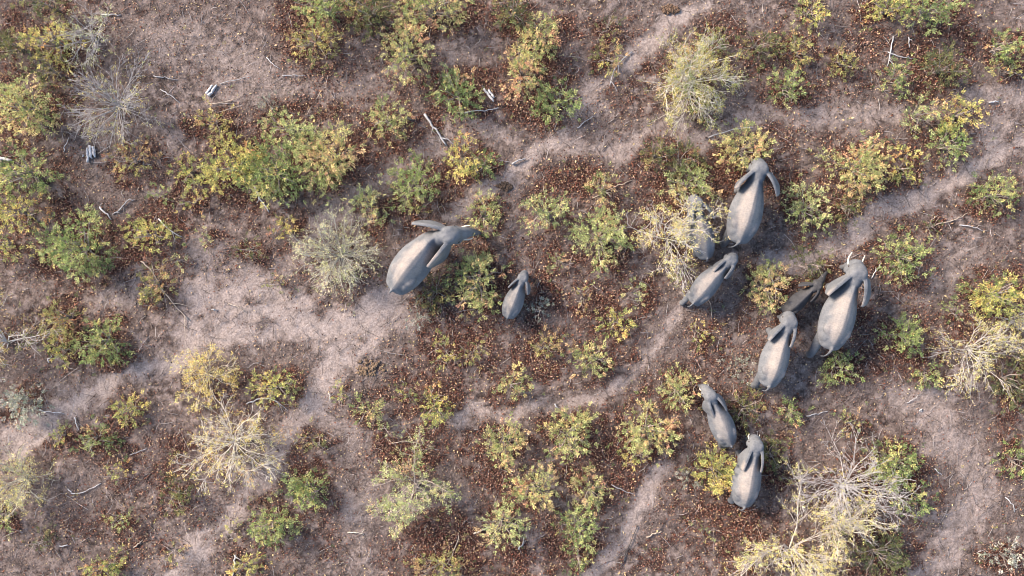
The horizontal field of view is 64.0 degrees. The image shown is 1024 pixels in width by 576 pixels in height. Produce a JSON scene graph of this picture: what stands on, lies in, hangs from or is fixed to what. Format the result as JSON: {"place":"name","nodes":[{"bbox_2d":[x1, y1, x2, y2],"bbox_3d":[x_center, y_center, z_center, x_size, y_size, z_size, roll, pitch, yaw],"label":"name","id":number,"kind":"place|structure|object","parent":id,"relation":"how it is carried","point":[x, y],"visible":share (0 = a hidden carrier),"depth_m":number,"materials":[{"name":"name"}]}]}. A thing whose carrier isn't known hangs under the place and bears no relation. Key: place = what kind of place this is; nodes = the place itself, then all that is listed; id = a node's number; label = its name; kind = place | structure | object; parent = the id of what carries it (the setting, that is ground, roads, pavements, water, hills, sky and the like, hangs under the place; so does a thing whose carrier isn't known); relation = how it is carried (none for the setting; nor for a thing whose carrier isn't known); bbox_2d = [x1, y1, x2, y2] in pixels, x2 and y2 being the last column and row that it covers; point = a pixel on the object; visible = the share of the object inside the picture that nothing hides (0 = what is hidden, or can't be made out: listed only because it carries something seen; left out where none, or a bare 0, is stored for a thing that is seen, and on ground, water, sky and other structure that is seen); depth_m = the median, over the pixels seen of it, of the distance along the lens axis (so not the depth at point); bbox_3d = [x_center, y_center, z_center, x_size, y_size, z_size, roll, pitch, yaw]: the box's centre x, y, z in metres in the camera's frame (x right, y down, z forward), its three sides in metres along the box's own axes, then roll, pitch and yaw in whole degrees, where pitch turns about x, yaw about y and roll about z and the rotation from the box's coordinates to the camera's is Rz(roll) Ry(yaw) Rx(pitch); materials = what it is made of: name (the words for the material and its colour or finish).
{"place":"outdoors","nodes":[
{"label":"outdoors","id":0,"kind":"place"},
{"bbox_2d":[0,0,1023,575],"bbox_3d":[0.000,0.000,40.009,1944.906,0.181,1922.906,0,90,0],"label":"ground","id":1,"kind":"structure","parent":0,"point":[372,300],"depth_m":40.01,"materials":[{"name":"soil"}]},
{"bbox_2d":[0,26,43,68],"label":"shrub","id":2,"kind":"object","parent":1,"relation":"on","point":[6,39],"visible":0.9,"depth_m":39.19,"materials":[{"name":"green plant"}]},
{"bbox_2d":[0,174,52,235],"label":"shrub","id":3,"kind":"object","parent":1,"relation":"on","point":[18,212],"visible":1,"depth_m":39.05,"materials":[{"name":"yellow plant"}]},
{"bbox_2d":[0,377,54,429],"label":"shrub","id":4,"kind":"object","parent":1,"relation":"on","point":[15,404],"visible":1,"depth_m":39.39,"materials":[{"name":"grey plant"}]},
{"bbox_2d":[0,440,59,524],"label":"tree","id":5,"kind":"object","parent":1,"relation":"on","point":[15,494],"visible":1,"depth_m":39.03,"materials":[{"name":"beige plant"}]},
{"bbox_2d":[0,62,61,145],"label":"shrub","id":6,"kind":"object","parent":1,"relation":"on","point":[23,110],"visible":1,"depth_m":38.66,"materials":[{"name":"yellow plant"}]},
{"bbox_2d":[0,142,63,200],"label":"shrub","id":7,"kind":"object","parent":1,"relation":"on","point":[5,171],"visible":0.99,"depth_m":38.90,"materials":[{"name":"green plant"}]},
{"bbox_2d":[0,286,68,381],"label":"tree","id":8,"kind":"object","parent":1,"relation":"on","point":[5,340],"visible":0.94,"depth_m":39.00,"materials":[{"name":"grey plant"}]},
{"bbox_2d":[20,51,69,102],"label":"shrub","id":9,"kind":"object","parent":1,"relation":"on","point":[53,72],"visible":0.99,"depth_m":39.22,"materials":[{"name":"green plant"}]},
{"bbox_2d":[16,15,87,76],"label":"shrub","id":10,"kind":"object","parent":1,"relation":"on","point":[56,44],"visible":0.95,"depth_m":39.09,"materials":[{"name":"yellow plant"}]},
{"bbox_2d":[37,291,93,345],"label":"shrub","id":11,"kind":"object","parent":1,"relation":"on","point":[68,318],"visible":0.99,"depth_m":39.20,"materials":[{"name":"green plant"}]},
{"bbox_2d":[26,203,119,290],"bbox_3d":[-20.597,-1.925,38.866,3.968,2.740,3.935,44,90,0],"label":"shrub","id":12,"kind":"object","parent":1,"relation":"on","point":[84,246],"visible":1,"depth_m":38.76,"materials":[{"name":"green plant"}]},
{"bbox_2d":[45,0,114,68],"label":"tree","id":13,"kind":"object","parent":1,"relation":"on","point":[91,33],"visible":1,"depth_m":38.98,"materials":[{"name":"grey plant"}]},
{"bbox_2d":[69,414,125,456],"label":"shrub","id":14,"kind":"object","parent":1,"relation":"on","point":[96,437],"visible":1,"depth_m":39.56,"materials":[{"name":"green plant"}]},
{"bbox_2d":[70,314,134,366],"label":"shrub","id":15,"kind":"object","parent":1,"relation":"on","point":[94,342],"visible":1,"depth_m":39.01,"materials":[{"name":"green plant"}]},
{"bbox_2d":[50,48,164,153],"bbox_3d":[-19.334,-8.936,38.704,5.172,2.605,5.278,0,90,0],"label":"tree","id":16,"kind":"object","parent":1,"relation":"on","point":[115,103],"visible":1,"depth_m":39.03,"materials":[{"name":"grey plant"}]},
{"bbox_2d":[101,134,162,179],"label":"shrub","id":17,"kind":"object","parent":1,"relation":"on","point":[121,147],"visible":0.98,"depth_m":39.52,"materials":[{"name":"green plant"}]},
{"bbox_2d":[117,213,185,252],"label":"shrub","id":18,"kind":"object","parent":1,"relation":"on","point":[153,236],"visible":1,"depth_m":39.11,"materials":[{"name":"yellow plant"}]},
{"bbox_2d":[136,255,178,309],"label":"shrub","id":19,"kind":"object","parent":1,"relation":"on","point":[144,296],"visible":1,"depth_m":39.35,"materials":[{"name":"yellow plant"}]},
{"bbox_2d":[165,342,242,414],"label":"tree","id":20,"kind":"object","parent":1,"relation":"on","point":[191,365],"visible":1,"depth_m":39.34,"materials":[{"name":"yellow plant"}]},
{"bbox_2d":[166,386,297,495],"bbox_3d":[-13.352,7.273,38.456,6.139,3.399,5.194,0,90,0],"label":"tree","id":21,"kind":"object","parent":1,"relation":"on","point":[209,450],"visible":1,"depth_m":38.75,"materials":[{"name":"beige plant"}]},
{"bbox_2d":[195,132,268,195],"bbox_3d":[-13.504,-5.887,38.910,3.426,2.727,3.178,12,90,0],"label":"shrub","id":22,"kind":"object","parent":1,"relation":"on","point":[236,163],"visible":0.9,"depth_m":38.67,"materials":[{"name":"yellow plant"}]},
{"bbox_2d":[231,127,311,208],"bbox_3d":[-11.281,-5.628,38.742,3.560,2.907,4.032,0,90,0],"label":"shrub","id":23,"kind":"object","parent":1,"relation":"on","point":[272,171],"visible":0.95,"depth_m":38.65,"materials":[{"name":"green plant"}]},
{"bbox_2d":[244,366,304,409],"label":"shrub","id":24,"kind":"object","parent":1,"relation":"on","point":[276,386],"visible":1,"depth_m":39.34,"materials":[{"name":"yellow plant"}]},
{"bbox_2d":[247,492,302,551],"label":"shrub","id":25,"kind":"object","parent":1,"relation":"on","point":[275,522],"visible":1,"depth_m":39.12,"materials":[{"name":"green plant"}]},
{"bbox_2d":[257,107,324,154],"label":"shrub","id":26,"kind":"object","parent":1,"relation":"on","point":[291,127],"visible":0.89,"depth_m":38.83,"materials":[{"name":"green plant"}]},
{"bbox_2d":[277,466,329,519],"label":"shrub","id":27,"kind":"object","parent":1,"relation":"on","point":[300,486],"visible":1,"depth_m":39.10,"materials":[{"name":"green plant"}]},
{"bbox_2d":[284,12,343,77],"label":"shrub","id":28,"kind":"object","parent":1,"relation":"on","point":[302,46],"visible":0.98,"depth_m":39.22,"materials":[{"name":"yellow plant"}]},
{"bbox_2d":[282,119,366,205],"bbox_3d":[-8.652,-6.315,38.832,3.599,2.979,4.428,-21,90,0],"label":"shrub","id":29,"kind":"object","parent":1,"relation":"on","point":[328,160],"visible":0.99,"depth_m":38.56,"materials":[{"name":"yellow plant"}]},
{"bbox_2d":[290,0,367,34],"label":"shrub","id":30,"kind":"object","parent":1,"relation":"on","point":[326,10],"visible":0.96,"depth_m":38.85,"materials":[{"name":"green plant"}]},
{"bbox_2d":[289,204,386,300],"bbox_3d":[-8.411,-1.787,38.869,4.635,2.582,4.619,41,90,0],"label":"tree","id":31,"kind":"object","parent":1,"relation":"on","point":[342,256],"visible":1,"depth_m":39.01,"materials":[{"name":"beige plant"}]},
{"bbox_2d":[333,0,399,42],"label":"shrub","id":32,"kind":"object","parent":1,"relation":"on","point":[369,12],"visible":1,"depth_m":39.08,"materials":[{"name":"green plant"}]},
{"bbox_2d":[339,181,395,235],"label":"shrub","id":33,"kind":"object","parent":1,"relation":"on","point":[371,203],"visible":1,"depth_m":39.12,"materials":[{"name":"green plant"}]},
{"bbox_2d":[360,93,415,145],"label":"shrub","id":34,"kind":"object","parent":1,"relation":"on","point":[381,122],"visible":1,"depth_m":39.19,"materials":[{"name":"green plant"}]},
{"bbox_2d":[379,11,436,89],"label":"shrub","id":35,"kind":"object","parent":1,"relation":"on","point":[408,54],"visible":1,"depth_m":38.89,"materials":[{"name":"yellow plant"}]},
{"bbox_2d":[377,149,440,214],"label":"shrub","id":36,"kind":"object","parent":1,"relation":"on","point":[413,185],"visible":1,"depth_m":39.07,"materials":[{"name":"green plant"}]},
{"bbox_2d":[362,419,461,540],"bbox_3d":[-5.097,9.246,38.641,4.388,2.897,4.733,-28,90,0],"label":"tree","id":37,"kind":"object","parent":1,"relation":"on","point":[400,502],"visible":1,"depth_m":38.69,"materials":[{"name":"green plant"}]},
{"bbox_2d":[386,220,480,294],"bbox_3d":[-4.209,-1.857,38.753,5.212,2.561,2.369,-40,90,0],"label":"elephant","id":38,"kind":"object","parent":1,"relation":"on","point":[415,261],"visible":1,"depth_m":37.91},
{"bbox_2d":[393,0,477,38],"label":"shrub","id":39,"kind":"object","parent":1,"relation":"on","point":[430,13],"visible":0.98,"depth_m":39.03,"materials":[{"name":"yellow plant"}]},
{"bbox_2d":[414,271,456,316],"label":"shrub","id":40,"kind":"object","parent":1,"relation":"on","point":[430,295],"visible":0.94,"depth_m":39.27,"materials":[{"name":"green plant"}]},
{"bbox_2d":[420,380,455,430],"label":"shrub","id":41,"kind":"object","parent":1,"relation":"on","point":[434,421],"visible":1,"depth_m":39.44,"materials":[{"name":"yellow plant"}]},
{"bbox_2d":[403,542,475,575],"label":"shrub","id":42,"kind":"object","parent":1,"relation":"on","point":[443,562],"visible":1,"depth_m":39.48,"materials":[{"name":"yellow plant"}]},
{"bbox_2d":[422,61,484,122],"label":"shrub","id":43,"kind":"object","parent":1,"relation":"on","point":[456,91],"visible":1,"depth_m":39.15,"materials":[{"name":"green plant"}]},
{"bbox_2d":[442,130,482,184],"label":"shrub","id":44,"kind":"object","parent":1,"relation":"on","point":[460,168],"visible":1,"depth_m":38.98,"materials":[{"name":"yellow plant"}]},
{"bbox_2d":[442,249,512,321],"bbox_3d":[-1.635,-0.134,39.026,3.485,2.283,3.590,0,90,0],"label":"shrub","id":45,"kind":"object","parent":1,"relation":"on","point":[476,264],"visible":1,"depth_m":38.93,"materials":[{"name":"green plant"}]},
{"bbox_2d":[455,188,501,241],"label":"shrub","id":46,"kind":"object","parent":1,"relation":"on","point":[484,208],"visible":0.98,"depth_m":39.30,"materials":[{"name":"yellow plant"}]},
{"bbox_2d":[472,495,530,554],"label":"shrub","id":47,"kind":"object","parent":1,"relation":"on","point":[501,519],"visible":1,"depth_m":39.11,"materials":[{"name":"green plant"}]},
{"bbox_2d":[475,410,530,472],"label":"shrub","id":48,"kind":"object","parent":1,"relation":"on","point":[498,445],"visible":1,"depth_m":39.03,"materials":[{"name":"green plant"}]},
{"bbox_2d":[0,0,1023,575],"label":"leaf litter","id":49,"kind":"object","parent":1,"relation":"on","point":[544,282],"visible":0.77,"depth_m":39.96,"materials":[{"name":"plant"}]},
{"bbox_2d":[0,1,1023,575],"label":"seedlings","id":50,"kind":"object","parent":1,"relation":"on","point":[550,281],"visible":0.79,"depth_m":39.83,"materials":[{"name":"green plant"}]},
{"bbox_2d":[491,0,538,34],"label":"shrub","id":51,"kind":"object","parent":1,"relation":"on","point":[514,13],"visible":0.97,"depth_m":39.14,"materials":[{"name":"green plant"}]},
{"bbox_2d":[502,270,530,318],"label":"elephant","id":52,"kind":"object","parent":1,"relation":"on","point":[513,303],"visible":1,"depth_m":38.87},
{"bbox_2d":[497,31,547,102],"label":"shrub","id":53,"kind":"object","parent":1,"relation":"on","point":[516,64],"visible":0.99,"depth_m":38.92,"materials":[{"name":"yellow plant"}]},
{"bbox_2d":[502,459,558,512],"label":"shrub","id":54,"kind":"object","parent":1,"relation":"on","point":[537,495],"visible":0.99,"depth_m":39.09,"materials":[{"name":"yellow plant"}]},
{"bbox_2d":[509,9,562,60],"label":"shrub","id":55,"kind":"object","parent":1,"relation":"on","point":[539,40],"visible":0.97,"depth_m":39.03,"materials":[{"name":"yellow plant"}]},
{"bbox_2d":[516,187,573,235],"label":"shrub","id":56,"kind":"object","parent":1,"relation":"on","point":[541,211],"visible":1,"depth_m":39.16,"materials":[{"name":"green plant"}]},
{"bbox_2d":[528,75,581,124],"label":"shrub","id":57,"kind":"object","parent":1,"relation":"on","point":[545,104],"visible":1,"depth_m":39.24,"materials":[{"name":"green plant"}]},
{"bbox_2d":[537,401,601,470],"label":"shrub","id":58,"kind":"object","parent":1,"relation":"on","point":[569,431],"visible":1,"depth_m":39.22,"materials":[{"name":"green plant"}]},
{"bbox_2d":[551,498,608,554],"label":"shrub","id":59,"kind":"object","parent":1,"relation":"on","point":[577,527],"visible":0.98,"depth_m":39.03,"materials":[{"name":"green plant"}]},
{"bbox_2d":[560,337,616,379],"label":"shrub","id":60,"kind":"object","parent":1,"relation":"on","point":[590,357],"visible":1,"depth_m":39.30,"materials":[{"name":"green plant"}]},
{"bbox_2d":[564,461,613,516],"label":"shrub","id":61,"kind":"object","parent":1,"relation":"on","point":[590,489],"visible":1,"depth_m":39.26,"materials":[{"name":"green plant"}]},
{"bbox_2d":[564,205,634,285],"bbox_3d":[4.364,-2.316,39.093,3.210,2.476,3.397,-29,90,0],"label":"shrub","id":62,"kind":"object","parent":1,"relation":"on","point":[597,238],"visible":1,"depth_m":38.99,"materials":[{"name":"green plant"}]},
{"bbox_2d":[607,386,684,456],"bbox_3d":[6.704,6.626,39.166,3.204,2.193,3.667,26,90,0],"label":"shrub","id":63,"kind":"object","parent":1,"relation":"on","point":[659,432],"visible":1,"depth_m":39.18,"materials":[{"name":"green plant"}]},
{"bbox_2d":[619,187,730,295],"bbox_3d":[7.511,-2.689,37.961,5.072,4.323,4.991,29,90,0],"label":"tree","id":64,"kind":"object","parent":1,"relation":"on","point":[679,229],"visible":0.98,"depth_m":38.15,"materials":[{"name":"beige plant"}]},
{"bbox_2d":[655,362,706,414],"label":"shrub","id":65,"kind":"object","parent":1,"relation":"on","point":[675,391],"visible":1,"depth_m":39.07,"materials":[{"name":"green plant"}]},
{"bbox_2d":[657,135,706,186],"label":"shrub","id":66,"kind":"object","parent":1,"relation":"on","point":[686,160],"visible":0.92,"depth_m":39.34,"materials":[{"name":"green plant"}]},
{"bbox_2d":[659,159,722,209],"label":"shrub","id":67,"kind":"object","parent":1,"relation":"on","point":[708,187],"visible":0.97,"depth_m":39.13,"materials":[{"name":"green plant"}]},
{"bbox_2d":[642,20,750,135],"bbox_3d":[8.457,-9.771,38.404,5.101,3.654,5.484,32,90,0],"label":"tree","id":68,"kind":"object","parent":1,"relation":"on","point":[688,81],"visible":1,"depth_m":38.62,"materials":[{"name":"green plant"}]},
{"bbox_2d":[687,194,715,261],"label":"elephant","id":69,"kind":"object","parent":1,"relation":"on","point":[707,246],"visible":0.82,"depth_m":38.50},
{"bbox_2d":[679,444,736,498],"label":"shrub","id":70,"kind":"object","parent":1,"relation":"on","point":[725,475],"visible":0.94,"depth_m":39.12,"materials":[{"name":"yellow plant"}]},
{"bbox_2d":[679,252,737,306],"bbox_3d":[9.469,-0.363,39.193,1.186,1.794,3.468,41,90,0],"label":"elephant","id":71,"kind":"object","parent":1,"relation":"on","point":[705,286],"visible":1,"depth_m":38.55},
{"bbox_2d":[698,384,736,447],"bbox_3d":[9.814,6.123,39.117,1.176,1.783,3.398,-23,90,0],"label":"elephant","id":72,"kind":"object","parent":1,"relation":"on","point":[720,423],"visible":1,"depth_m":38.52},
{"bbox_2d":[708,117,776,180],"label":"shrub","id":73,"kind":"object","parent":1,"relation":"on","point":[744,146],"visible":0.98,"depth_m":38.97,"materials":[{"name":"yellow plant"}]},
{"bbox_2d":[727,434,763,510],"bbox_3d":[11.186,8.775,39.138,1.408,2.055,3.760,10,90,0],"label":"elephant","id":74,"kind":"object","parent":1,"relation":"on","point":[746,481],"visible":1,"depth_m":38.39},
{"bbox_2d":[726,381,766,436],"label":"shrub","id":75,"kind":"object","parent":1,"relation":"on","point":[747,409],"visible":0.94,"depth_m":39.40,"materials":[{"name":"green plant"}]},
{"bbox_2d":[719,158,779,247],"bbox_3d":[11.117,-3.952,38.924,2.027,2.368,4.320,30,90,0],"label":"elephant","id":76,"kind":"object","parent":1,"relation":"on","point":[745,214],"visible":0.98,"depth_m":38.07},
{"bbox_2d":[728,28,791,70],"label":"shrub","id":77,"kind":"object","parent":1,"relation":"on","point":[767,35],"visible":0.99,"depth_m":39.44,"materials":[{"name":"green plant"}]},
{"bbox_2d":[739,254,792,315],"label":"shrub","id":78,"kind":"object","parent":1,"relation":"on","point":[765,281],"visible":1,"depth_m":39.20,"materials":[{"name":"green plant"}]},
{"bbox_2d":[751,311,797,390],"bbox_3d":[12.540,3.015,39.039,1.423,2.127,4.039,16,90,0],"label":"elephant","id":79,"kind":"object","parent":1,"relation":"on","point":[774,358],"visible":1,"depth_m":38.29},
{"bbox_2d":[760,63,810,110],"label":"shrub","id":80,"kind":"object","parent":1,"relation":"on","point":[794,84],"visible":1,"depth_m":39.28,"materials":[{"name":"green plant"}]},
{"bbox_2d":[769,23,823,74],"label":"shrub","id":81,"kind":"object","parent":1,"relation":"on","point":[792,49],"visible":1,"depth_m":39.46,"materials":[{"name":"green plant"}]},
{"bbox_2d":[723,456,880,575],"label":"tree","id":82,"kind":"object","parent":1,"relation":"on","point":[816,566],"visible":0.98,"depth_m":38.58,"materials":[{"name":"beige plant"}]},
{"bbox_2d":[778,270,827,313],"bbox_3d":[14.142,0.203,39.365,3.215,1.351,1.185,-43,90,0],"label":"elephant","id":83,"kind":"object","parent":1,"relation":"on","point":[796,302],"visible":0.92,"depth_m":38.94},
{"bbox_2d":[780,181,835,240],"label":"shrub","id":84,"kind":"object","parent":1,"relation":"on","point":[802,210],"visible":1,"depth_m":39.16,"materials":[{"name":"green plant"}]},
{"bbox_2d":[805,252,870,357],"bbox_3d":[15.471,0.885,38.871,2.128,2.573,5.412,30,90,0],"label":"elephant","id":85,"kind":"object","parent":1,"relation":"on","point":[837,319],"visible":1,"depth_m":38.00},
{"bbox_2d":[816,349,864,388],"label":"shrub","id":86,"kind":"object","parent":1,"relation":"on","point":[840,370],"visible":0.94,"depth_m":39.57,"materials":[{"name":"green plant"}]},
{"bbox_2d":[798,495,899,569],"bbox_3d":[15.534,11.085,38.454,4.254,3.330,3.671,-35,90,0],"label":"tree","id":87,"kind":"object","parent":1,"relation":"on","point":[839,535],"visible":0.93,"depth_m":38.48,"materials":[{"name":"beige plant"}]},
{"bbox_2d":[806,129,894,206],"bbox_3d":[16.265,-5.802,39.066,3.912,2.578,3.830,0,90,0],"label":"shrub","id":88,"kind":"object","parent":1,"relation":"on","point":[866,158],"visible":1,"depth_m":38.96,"materials":[{"name":"yellow plant"}]},
{"bbox_2d":[785,419,919,544],"bbox_3d":[16.095,9.293,38.424,6.069,3.548,6.136,0,90,0],"label":"tree","id":89,"kind":"object","parent":1,"relation":"on","point":[841,484],"visible":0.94,"depth_m":38.87,"materials":[{"name":"beige plant"}]},
{"bbox_2d":[846,525,910,575],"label":"shrub","id":90,"kind":"object","parent":1,"relation":"on","point":[874,550],"visible":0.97,"depth_m":39.06,"materials":[{"name":"green plant"}]},
{"bbox_2d":[859,0,917,36],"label":"shrub","id":91,"kind":"object","parent":1,"relation":"on","point":[887,11],"visible":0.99,"depth_m":39.25,"materials":[{"name":"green plant"}]},
{"bbox_2d":[862,435,926,494],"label":"shrub","id":92,"kind":"object","parent":1,"relation":"on","point":[894,461],"visible":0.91,"depth_m":39.02,"materials":[{"name":"green plant"}]},
{"bbox_2d":[873,311,929,358],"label":"shrub","id":93,"kind":"object","parent":1,"relation":"on","point":[916,336],"visible":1,"depth_m":39.16,"materials":[{"name":"green plant"}]},
{"bbox_2d":[870,224,935,286],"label":"shrub","id":94,"kind":"object","parent":1,"relation":"on","point":[907,259],"visible":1,"depth_m":39.16,"materials":[{"name":"green plant"}]},
{"bbox_2d":[900,90,946,134],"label":"shrub","id":95,"kind":"object","parent":1,"relation":"on","point":[913,115],"visible":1,"depth_m":39.31,"materials":[{"name":"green plant"}]},
{"bbox_2d":[900,40,972,92],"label":"shrub","id":96,"kind":"object","parent":1,"relation":"on","point":[940,71],"visible":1,"depth_m":39.01,"materials":[{"name":"green plant"}]},
{"bbox_2d":[901,0,973,35],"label":"shrub","id":97,"kind":"object","parent":1,"relation":"on","point":[925,13],"visible":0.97,"depth_m":38.91,"materials":[{"name":"green plant"}]},
{"bbox_2d":[914,114,972,171],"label":"shrub","id":98,"kind":"object","parent":1,"relation":"on","point":[941,144],"visible":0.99,"depth_m":39.14,"materials":[{"name":"green plant"}]},
{"bbox_2d":[929,88,989,137],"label":"shrub","id":99,"kind":"object","parent":1,"relation":"on","point":[963,120],"visible":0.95,"depth_m":39.24,"materials":[{"name":"yellow plant"}]},
{"bbox_2d":[916,313,1023,401],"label":"tree","id":100,"kind":"object","parent":1,"relation":"on","point":[969,349],"visible":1,"depth_m":38.83,"materials":[{"name":"beige plant"}]},
{"bbox_2d":[950,269,1023,321],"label":"shrub","id":101,"kind":"object","parent":1,"relation":"on","point":[991,296],"visible":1,"depth_m":39.00,"materials":[{"name":"yellow plant"}]},
{"bbox_2d":[965,169,1022,217],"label":"shrub","id":102,"kind":"object","parent":1,"relation":"on","point":[994,195],"visible":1,"depth_m":39.26,"materials":[{"name":"green plant"}]},
{"bbox_2d":[972,28,1023,75],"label":"shrub","id":103,"kind":"object","parent":1,"relation":"on","point":[1007,48],"visible":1,"depth_m":39.14,"materials":[{"name":"green plant"}]},
{"bbox_2d":[981,345,1023,414],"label":"shrub","id":104,"kind":"object","parent":1,"relation":"on","point":[1005,379],"visible":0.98,"depth_m":39.11,"materials":[{"name":"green plant"}]},
{"bbox_2d":[0,0,1023,575],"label":"twigs","id":105,"kind":"object","parent":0,"point":[500,300],"visible":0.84,"depth_m":39.96,"materials":[{"name":"brown plant"}]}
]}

